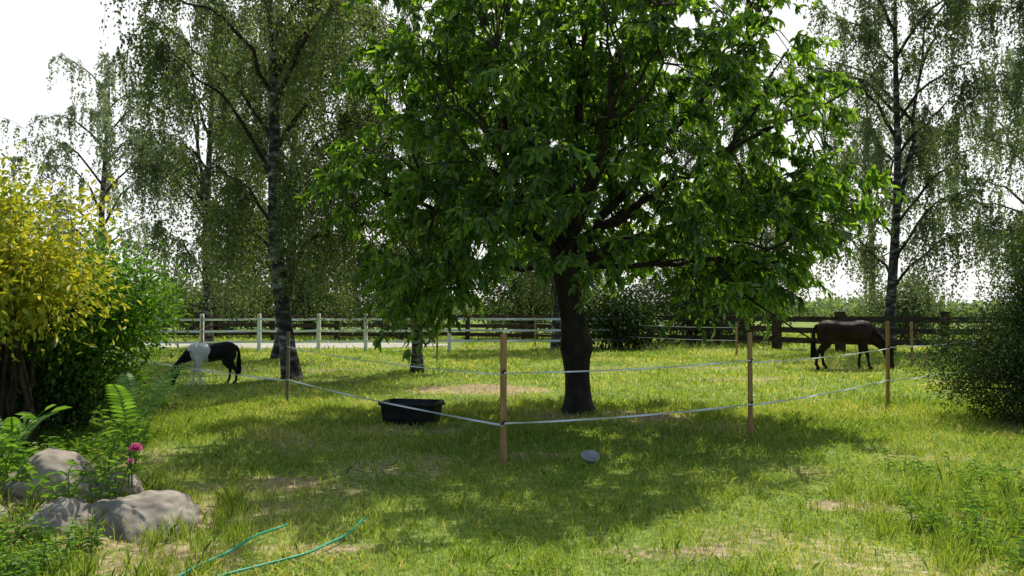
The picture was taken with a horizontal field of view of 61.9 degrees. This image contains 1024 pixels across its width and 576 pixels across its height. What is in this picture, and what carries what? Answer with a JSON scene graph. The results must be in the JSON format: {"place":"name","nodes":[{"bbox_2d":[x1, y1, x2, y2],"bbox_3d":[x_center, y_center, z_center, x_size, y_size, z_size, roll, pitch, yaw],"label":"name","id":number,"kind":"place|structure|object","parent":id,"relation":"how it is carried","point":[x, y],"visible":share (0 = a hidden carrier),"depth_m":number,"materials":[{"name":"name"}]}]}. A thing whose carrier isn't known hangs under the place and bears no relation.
{"place":"outdoors","nodes":[
{"label":"outdoors","id":0,"kind":"place"},
{"bbox_2d":[113,343,447,347],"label":"dirt road","id":1,"kind":"structure","parent":0,"point":[299,345],"depth_m":33.57,"materials":[{"name":"beige soil"}]},
{"bbox_2d":[0,316,1023,575],"bbox_3d":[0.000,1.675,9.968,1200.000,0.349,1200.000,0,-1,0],"label":"ground","id":2,"kind":"structure","parent":0,"point":[382,472],"depth_m":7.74,"materials":[{"name":"green plant"}]},
{"bbox_2d":[0,506,8,521],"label":"garden rock","id":3,"kind":"object","parent":2,"relation":"on","point":[3,508],"visible":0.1,"depth_m":5.61,"materials":[{"name":"grey stone"}]},
{"bbox_2d":[0,431,42,494],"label":"broadleaf plant","id":4,"kind":"object","parent":2,"relation":"on","point":[13,463],"visible":0.91,"depth_m":5.89,"materials":[{"name":"green plant"}]},
{"bbox_2d":[0,412,55,472],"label":"fern","id":5,"kind":"object","parent":2,"relation":"on","point":[7,422],"visible":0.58,"depth_m":6.58,"materials":[{"name":"green plant"}]},
{"bbox_2d":[0,404,70,477],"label":"broadleaf plant","id":6,"kind":"object","parent":2,"relation":"on","point":[26,416],"visible":0.71,"depth_m":6.21,"materials":[{"name":"green plant"}]},
{"bbox_2d":[0,448,96,500],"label":"garden rock","id":7,"kind":"object","parent":2,"relation":"on","point":[45,461],"visible":0.39,"depth_m":6.00,"materials":[{"name":"grey stone"}]},
{"bbox_2d":[0,507,106,575],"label":"weed patch","id":8,"kind":"object","parent":2,"relation":"on","point":[27,565],"visible":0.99,"depth_m":5.14,"materials":[{"name":"green plant"}]},
{"bbox_2d":[13,458,99,507],"bbox_3d":[-3.083,1.344,5.780,0.546,0.346,0.390,0,-1,0],"label":"broadleaf plant","id":9,"kind":"object","parent":2,"relation":"on","point":[44,481],"visible":0.83,"depth_m":5.80,"materials":[{"name":"green plant"}]},
{"bbox_2d":[24,496,91,536],"bbox_3d":[-3.002,1.598,5.682,0.451,0.414,0.471,0,-1,-4],"label":"garden rock","id":10,"kind":"object","parent":2,"relation":"on","point":[64,510],"visible":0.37,"depth_m":5.58,"materials":[{"name":"grey stone"}]},
{"bbox_2d":[0,142,141,452],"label":"golden shrub","id":11,"kind":"object","parent":2,"relation":"on","point":[21,253],"visible":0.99,"depth_m":9.21,"materials":[{"name":"yellow plant"}]},
{"bbox_2d":[0,420,163,473],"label":"weed patch","id":12,"kind":"object","parent":2,"relation":"on","point":[62,444],"visible":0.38,"depth_m":9.04,"materials":[{"name":"green plant"}]},
{"bbox_2d":[0,49,182,278],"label":"birch tree","id":13,"kind":"object","parent":2,"relation":"on","point":[102,114],"visible":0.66,"depth_m":45.73,"materials":[{"name":"green plant"}]},
{"bbox_2d":[0,308,190,437],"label":"dark shrub","id":14,"kind":"object","parent":2,"relation":"on","point":[36,393],"visible":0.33,"depth_m":10.27,"materials":[{"name":"green plant"}]},
{"bbox_2d":[64,442,142,503],"bbox_3d":[-2.809,1.264,5.846,0.442,0.410,0.354,1,-2,-45],"label":"flowering plant","id":15,"kind":"object","parent":2,"relation":"on","point":[136,446],"visible":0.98,"depth_m":5.87,"materials":[{"name":"green plant"}]},
{"bbox_2d":[0,199,212,433],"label":"lilac shrub","id":16,"kind":"object","parent":2,"relation":"on","point":[137,315],"visible":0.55,"depth_m":10.55,"materials":[{"name":"green plant"}]},
{"bbox_2d":[46,380,180,421],"bbox_3d":[-6.364,1.648,12.503,2.586,0.498,2.224,0,-1,0],"label":"weed patch","id":17,"kind":"object","parent":2,"relation":"on","point":[164,404],"visible":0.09,"depth_m":13.03,"materials":[{"name":"green plant"}]},
{"bbox_2d":[95,468,143,499],"bbox_3d":[-2.911,1.480,6.276,0.381,0.320,0.302,0,-1,-18],"label":"garden rock","id":18,"kind":"object","parent":2,"relation":"on","point":[136,488],"visible":0.34,"depth_m":6.19,"materials":[{"name":"grey stone"}]},
{"bbox_2d":[92,409,148,487],"bbox_3d":[-2.828,1.161,6.157,0.404,0.565,0.333,0,-1,-18],"label":"tall plant","id":19,"kind":"object","parent":2,"relation":"on","point":[122,439],"visible":0.81,"depth_m":6.16,"materials":[{"name":"green plant"}]},
{"bbox_2d":[89,489,201,543],"bbox_3d":[-2.499,1.653,5.843,0.596,0.487,0.754,0,-1,17],"label":"garden rock","id":20,"kind":"object","parent":2,"relation":"on","point":[152,506],"visible":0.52,"depth_m":5.71,"materials":[{"name":"grey stone"}]},
{"bbox_2d":[105,363,201,469],"bbox_3d":[-2.640,1.015,6.338,0.632,0.866,0.942,0,-1,-19],"label":"fern","id":21,"kind":"object","parent":2,"relation":"on","point":[122,391],"visible":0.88,"depth_m":6.41,"materials":[{"name":"green plant"}]},
{"bbox_2d":[79,0,314,340],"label":"birch tree","id":22,"kind":"object","parent":2,"relation":"on","point":[157,229],"visible":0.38,"depth_m":29.94,"materials":[{"name":"green plant"}]},
{"bbox_2d":[200,314,203,341],"bbox_3d":[-10.600,1.586,29.174,0.120,1.400,0.120,0,-1,0],"label":"white fence post","id":23,"kind":"object","parent":2,"relation":"on","point":[200,327],"visible":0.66,"depth_m":29.13,"materials":[{"name":"white wood"}]},
{"bbox_2d":[201,316,202,341],"bbox_3d":[-9.800,1.566,26.951,0.060,1.350,0.107,0,-1,0],"label":"fence stake","id":24,"kind":"object","parent":2,"relation":"on","point":[201,328],"visible":0.62,"depth_m":26.95,"materials":[{"name":"brown wood"}]},
{"bbox_2d":[170,341,240,384],"bbox_3d":[-6.123,1.513,17.109,1.373,0.870,0.379,1,-1,-32],"label":"pony","id":25,"kind":"object","parent":2,"relation":"on","point":[226,353],"visible":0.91,"depth_m":17.04,"materials":[{"name":"black fur"}]},
{"bbox_2d":[142,269,311,336],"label":"hedge shrub","id":26,"kind":"object","parent":2,"relation":"on","point":[192,306],"visible":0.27,"depth_m":42.48,"materials":[{"name":"green plant"}]},
{"bbox_2d":[257,314,260,351],"bbox_3d":[-8.700,1.590,29.374,0.120,1.400,0.120,0,-1,0],"label":"white fence post","id":27,"kind":"object","parent":2,"relation":"on","point":[259,334],"visible":0.81,"depth_m":29.32,"materials":[{"name":"white wood"}]},
{"bbox_2d":[144,0,377,358],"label":"birch tree","id":28,"kind":"object","parent":2,"relation":"on","point":[275,354],"visible":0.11,"depth_m":25.01,"materials":[{"name":"green plant"}]},
{"bbox_2d":[97,0,437,379],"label":"birch tree","id":29,"kind":"object","parent":2,"relation":"on","point":[306,41],"visible":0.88,"depth_m":18.13,"materials":[{"name":"green plant"}]},
{"bbox_2d":[178,517,365,575],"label":"garden hose","id":30,"kind":"object","parent":2,"relation":"on","point":[282,559],"visible":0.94,"depth_m":5.37,"materials":[{"name":"teal rubber"}]},
{"bbox_2d":[285,332,289,402],"bbox_3d":[-3.595,1.325,13.653,0.062,1.242,0.097,0,-1,0],"label":"fence stake","id":31,"kind":"object","parent":2,"relation":"on","point":[287,362],"visible":0.95,"depth_m":13.65,"materials":[{"name":"brown wood"}]},
{"bbox_2d":[248,233,362,335],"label":"hedge shrub","id":32,"kind":"object","parent":2,"relation":"on","point":[313,311],"visible":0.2,"depth_m":43.55,"materials":[{"name":"green plant"}]},
{"bbox_2d":[317,314,320,350],"bbox_3d":[-6.700,1.594,29.574,0.120,1.400,0.120,0,-1,0],"label":"white fence post","id":33,"kind":"object","parent":2,"relation":"on","point":[319,335],"visible":0.83,"depth_m":29.52,"materials":[{"name":"white wood"}]},
{"bbox_2d":[364,314,367,350],"bbox_3d":[-5.100,1.598,29.774,0.120,1.400,0.120,0,-1,0],"label":"white fence post","id":34,"kind":"object","parent":2,"relation":"on","point":[365,338],"visible":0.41,"depth_m":29.71,"materials":[{"name":"white wood"}]},
{"bbox_2d":[264,0,504,372],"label":"birch tree","id":35,"kind":"object","parent":2,"relation":"on","point":[418,361],"visible":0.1,"depth_m":19.52,"materials":[{"name":"green plant"}]},
{"bbox_2d":[145,317,630,343],"bbox_3d":[-4.037,1.473,29.798,17.217,0.875,0.262,0,-1,-7],"label":"fence rail","id":36,"kind":"object","parent":2,"relation":"on","point":[352,341],"visible":0.68,"depth_m":29.65,"materials":[{"name":"white wood"}]},
{"bbox_2d":[330,246,453,337],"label":"hedge shrub","id":37,"kind":"object","parent":2,"relation":"on","point":[376,321],"visible":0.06,"depth_m":41.57,"materials":[{"name":"green plant"}]},
{"bbox_2d":[378,398,445,425],"bbox_3d":[-1.350,1.675,11.469,0.954,0.312,0.570,0,-1,12],"label":"water tub","id":38,"kind":"object","parent":2,"relation":"on","point":[393,414],"visible":0.86,"depth_m":11.25,"materials":[{"name":"black plastic"}]},
{"bbox_2d":[134,312,720,344],"bbox_3d":[-12.662,1.757,37.698,42.493,1.423,3.752,0,-1,5],"label":"board fence","id":39,"kind":"object","parent":2,"relation":"on","point":[466,325],"visible":0.36,"depth_m":38.42,"materials":[{"name":"white wood"}]},
{"bbox_2d":[436,337,437,360],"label":"fence stake","id":40,"kind":"object","parent":2,"relation":"on","point":[437,349],"visible":0.45,"depth_m":23.94,"materials":[{"name":"brown wood"}]},
{"bbox_2d":[448,333,450,350],"bbox_3d":[-2.200,1.802,29.970,0.120,1.000,0.120,0,-1,0],"label":"white fence post","id":41,"kind":"object","parent":2,"relation":"on","point":[449,343],"visible":0.29,"depth_m":29.91,"materials":[{"name":"white wood"}]},
{"bbox_2d":[395,103,503,328],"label":"birch tree","id":42,"kind":"object","parent":2,"relation":"on","point":[432,203],"visible":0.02,"depth_m":47.97,"materials":[{"name":"green plant"}]},
{"bbox_2d":[500,334,506,464],"bbox_3d":[-0.088,1.174,8.605,0.074,1.422,0.115,0,-1,0],"label":"fence stake","id":43,"kind":"object","parent":2,"relation":"on","point":[503,395],"visible":0.94,"depth_m":8.60,"materials":[{"name":"brown wood"}]},
{"bbox_2d":[457,237,599,338],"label":"hedge shrub","id":44,"kind":"object","parent":2,"relation":"on","point":[492,302],"visible":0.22,"depth_m":40.46,"materials":[{"name":"green plant"}]},
{"bbox_2d":[534,320,535,346],"bbox_3d":[0.900,1.762,32.948,0.060,1.200,0.107,0,-1,0],"label":"fence stake","id":45,"kind":"object","parent":2,"relation":"on","point":[535,331],"visible":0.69,"depth_m":32.95,"materials":[{"name":"brown wood"}]},
{"bbox_2d":[484,74,674,348],"bbox_3d":[2.408,-3.239,30.968,7.174,11.172,6.052,0,-1,6],"label":"birch tree","id":46,"kind":"object","parent":2,"relation":"on","point":[556,335],"visible":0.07,"depth_m":30.73,"materials":[{"name":"green plant"}]},
{"bbox_2d":[147,282,1020,316],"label":"distant trees","id":47,"kind":"object","parent":2,"relation":"on","point":[839,305],"visible":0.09,"depth_m":116.12,"materials":[{"name":"green plant"}]},
{"bbox_2d":[581,450,599,463],"bbox_3d":[0.782,1.706,8.553,0.190,0.068,0.190,12,24,17],"label":"feed bowl","id":48,"kind":"object","parent":2,"relation":"on","point":[590,456],"visible":0.99,"depth_m":8.58,"materials":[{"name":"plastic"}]},
{"bbox_2d":[293,0,907,414],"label":"cherry tree","id":49,"kind":"object","parent":2,"relation":"on","point":[545,206],"visible":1,"depth_m":11.48,"materials":[{"name":"green plant"}]},
{"bbox_2d":[558,276,669,350],"bbox_3d":[3.755,1.076,31.098,4.249,3.276,3.682,0,-1,0],"label":"hedge shrub","id":50,"kind":"object","parent":2,"relation":"on","point":[633,311],"visible":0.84,"depth_m":30.48,"materials":[{"name":"birch leaf"},{"name":"twig"}]},
{"bbox_2d":[626,244,757,344],"bbox_3d":[7.467,0.446,35.572,6.540,5.305,4.399,-1,-1,27],"label":"hedge shrub","id":51,"kind":"object","parent":2,"relation":"on","point":[683,304],"visible":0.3,"depth_m":35.10,"materials":[{"name":"green plant"}]},
{"bbox_2d":[619,21,790,339],"bbox_3d":[9.318,-4.864,40.497,8.428,14.770,7.710,0,-1,-2],"label":"birch tree","id":52,"kind":"object","parent":2,"relation":"on","point":[742,153],"visible":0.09,"depth_m":39.99,"materials":[{"name":"green plant"}]},
{"bbox_2d":[735,323,737,354],"bbox_3d":[7.100,1.666,26.948,0.060,1.150,0.107,0,-1,0],"label":"fence stake","id":53,"kind":"object","parent":2,"relation":"on","point":[736,332],"visible":0.94,"depth_m":26.95,"materials":[{"name":"brown wood"}]},
{"bbox_2d":[747,332,753,436],"bbox_3d":[2.897,1.222,10.354,0.059,1.367,0.099,0,-1,0],"label":"fence stake","id":54,"kind":"object","parent":2,"relation":"on","point":[750,381],"visible":0.94,"depth_m":10.36,"materials":[{"name":"brown wood"}]},
{"bbox_2d":[107,323,974,425],"bbox_3d":[0.497,1.381,21.472,17.221,0.591,20.337,1,-1,-39],"label":"electric fence tape","id":55,"kind":"object","parent":54,"relation":"attached to","point":[584,371],"visible":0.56,"depth_m":10.25,"materials":[{"name":"white plastic"}]},
{"bbox_2d":[698,219,823,342],"bbox_3d":[10.320,-0.636,37.005,6.471,7.199,4.056,0,-1,0],"label":"hedge shrub","id":56,"kind":"object","parent":2,"relation":"on","point":[767,237],"visible":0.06,"depth_m":36.56,"materials":[{"name":"green plant"}]},
{"bbox_2d":[810,320,894,369],"bbox_3d":[8.418,1.410,21.134,1.957,1.240,0.540,0,-1,14],"label":"horse","id":57,"kind":"object","parent":2,"relation":"on","point":[862,334],"visible":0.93,"depth_m":20.99},
{"bbox_2d":[718,312,1018,353],"bbox_3d":[15.625,1.523,28.026,18.392,1.502,2.150,-1,-1,29],"label":"board fence","id":58,"kind":"object","parent":2,"relation":"on","point":[776,338],"visible":0.52,"depth_m":29.32,"materials":[{"name":"brown wood"}]},
{"bbox_2d":[797,63,959,325],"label":"birch tree","id":59,"kind":"object","parent":2,"relation":"on","point":[856,155],"visible":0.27,"depth_m":49.73,"materials":[{"name":"green plant"}]},
{"bbox_2d":[885,321,890,403],"bbox_3d":[6.022,1.246,13.654,0.056,1.424,0.097,0,-1,0],"label":"fence stake","id":60,"kind":"object","parent":2,"relation":"on","point":[887,323],"visible":0.95,"depth_m":13.66,"materials":[{"name":"brown wood"}]},
{"bbox_2d":[757,0,1023,349],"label":"birch tree","id":61,"kind":"object","parent":2,"relation":"on","point":[953,15],"visible":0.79,"depth_m":30.08,"materials":[{"name":"green plant"}]},
{"bbox_2d":[838,270,963,339],"bbox_3d":[17.385,0.985,37.969,5.179,3.914,3.930,0,-1,0],"label":"hedge shrub","id":62,"kind":"object","parent":2,"relation":"on","point":[901,304],"visible":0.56,"depth_m":37.63,"materials":[{"name":"green plant"}]},
{"bbox_2d":[910,322,912,363],"bbox_3d":[10.900,1.541,23.250,0.060,1.249,0.107,0,-1,0],"label":"fence stake","id":63,"kind":"object","parent":2,"relation":"on","point":[911,338],"visible":0.94,"depth_m":23.25,"materials":[{"name":"brown wood"}]},
{"bbox_2d":[879,449,1023,518],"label":"weed patch","id":64,"kind":"object","parent":2,"relation":"on","point":[981,474],"visible":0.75,"depth_m":7.59,"materials":[{"name":"green plant"}]},
{"bbox_2d":[883,484,1023,570],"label":"weed patch","id":65,"kind":"object","parent":2,"relation":"on","point":[975,524],"visible":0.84,"depth_m":5.95,"materials":[{"name":"green plant"}]},
{"bbox_2d":[895,218,1023,425],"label":"juniper shrub","id":66,"kind":"object","parent":2,"relation":"on","point":[1010,349],"visible":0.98,"depth_m":11.60,"materials":[{"name":"green plant"}]},
{"bbox_2d":[927,0,1023,310],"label":"birch tree","id":67,"kind":"object","parent":2,"relation":"on","point":[986,9],"visible":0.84,"depth_m":27.47,"materials":[{"name":"green plant"}]},
{"bbox_2d":[937,48,1023,290],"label":"birch tree","id":68,"kind":"object","parent":2,"relation":"on","point":[1010,63],"visible":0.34,"depth_m":47.76,"materials":[{"name":"green plant"}]},
{"bbox_2d":[985,219,1022,311],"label":"elder shrub","id":69,"kind":"object","parent":2,"relation":"on","point":[1013,266],"visible":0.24,"depth_m":14.68,"materials":[{"name":"green plant"}]},
{"bbox_2d":[0,0,1023,306],"label":"sky","id":70,"kind":"structure","parent":0,"point":[32,32],"materials":[{"name":"white"}]}
]}

